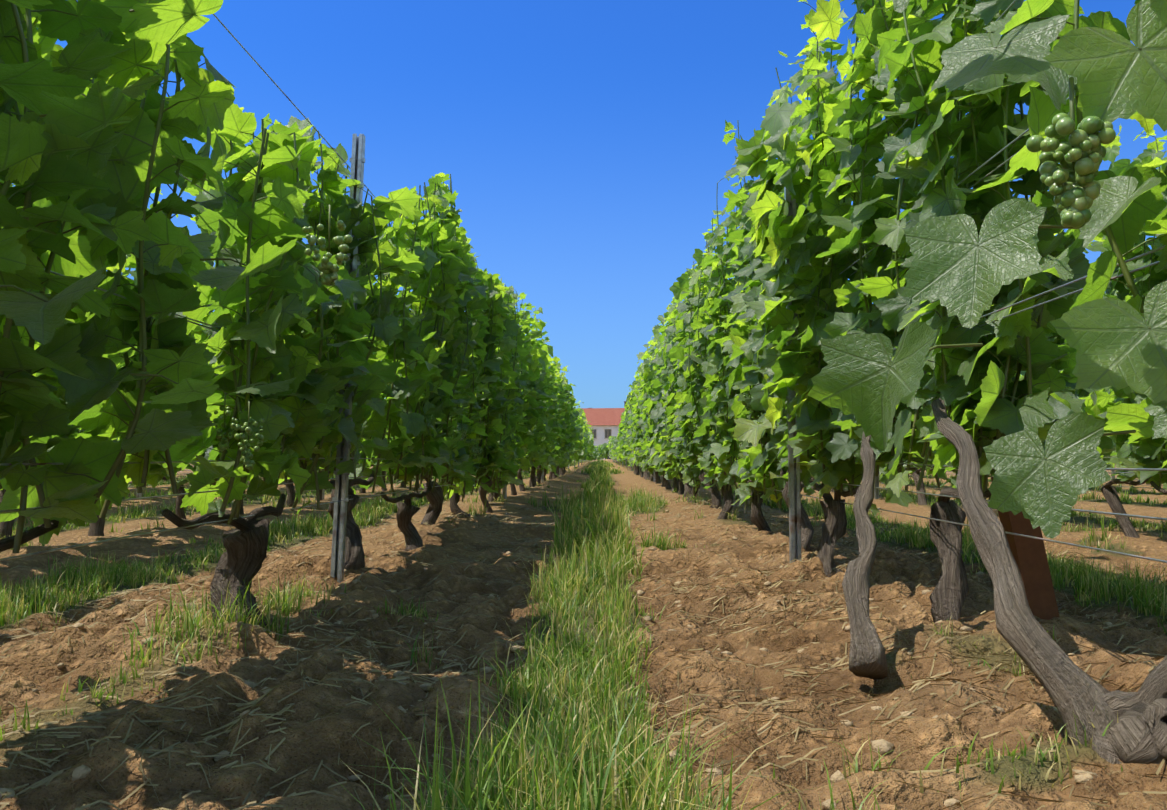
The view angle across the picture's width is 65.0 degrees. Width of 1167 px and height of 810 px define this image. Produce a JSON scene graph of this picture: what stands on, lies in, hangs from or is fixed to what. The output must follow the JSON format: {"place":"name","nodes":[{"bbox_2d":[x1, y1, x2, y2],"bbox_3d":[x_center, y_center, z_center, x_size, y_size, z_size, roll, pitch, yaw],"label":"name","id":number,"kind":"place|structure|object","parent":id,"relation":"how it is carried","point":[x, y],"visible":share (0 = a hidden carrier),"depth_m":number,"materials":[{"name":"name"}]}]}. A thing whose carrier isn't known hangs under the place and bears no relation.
{"place":"outdoors","nodes":[
{"label":"outdoors","id":0,"kind":"place"},
{"bbox_2d":[0,459,1166,809],"bbox_3d":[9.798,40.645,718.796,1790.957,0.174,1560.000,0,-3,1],"label":"vineyard ground","id":1,"kind":"structure","parent":0,"point":[330,739],"depth_m":2.05,"materials":[{"name":"soil"}]},
{"bbox_2d":[0,496,1147,809],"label":"field stones","id":2,"kind":"object","parent":1,"relation":"on","point":[80,772],"visible":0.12,"depth_m":1.87,"materials":[{"name":"stone"}]},
{"bbox_2d":[0,0,1166,763],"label":"vine","id":3,"kind":"object","parent":1,"relation":"on","point":[858,382],"depth_m":2.28,"materials":[{"name":"green plant"}]},
{"bbox_2d":[206,113,1115,469],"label":"grape clusters","id":4,"kind":"object","parent":3,"relation":"hanging from","point":[1076,193],"visible":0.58,"depth_m":0.80,"materials":[{"name":"green food"}]},
{"bbox_2d":[0,459,1166,809],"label":"grass","id":5,"kind":"structure","parent":1,"relation":"on","point":[568,761],"depth_m":2.15,"materials":[{"name":"green plant"}]},
{"bbox_2d":[0,497,1166,809],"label":"dry straw","id":6,"kind":"object","parent":1,"relation":"on","point":[46,781],"visible":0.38,"depth_m":1.92,"materials":[{"name":"beige plant"}]},
{"bbox_2d":[575,401,626,458],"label":"farm house","id":7,"kind":"structure","parent":1,"relation":"on","point":[604,423],"depth_m":146.57,"materials":[{"name":"tile"}]},
{"bbox_2d":[137,134,1114,582],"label":"trellis posts","id":8,"kind":"object","parent":1,"relation":"on","point":[343,452],"depth_m":3.52,"materials":[{"name":"metal"}]},
{"bbox_2d":[0,0,1166,562],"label":"trellis wires","id":9,"kind":"object","parent":8,"relation":"attached to","point":[746,472],"depth_m":2.06,"materials":[{"name":"grey metal"}]},
{"bbox_2d":[991,477,1058,619],"bbox_3d":[1.202,0.465,2.481,0.230,0.557,0.099,2,-4,-29],"label":"wooden end post","id":10,"kind":"object","parent":1,"relation":"on","point":[1030,556],"visible":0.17,"depth_m":2.46,"materials":[{"name":"wood"}]},
{"bbox_2d":[12,0,1166,407],"label":"sky","id":11,"kind":"structure","parent":0,"point":[585,154],"materials":[{"name":"blue"}]}
]}

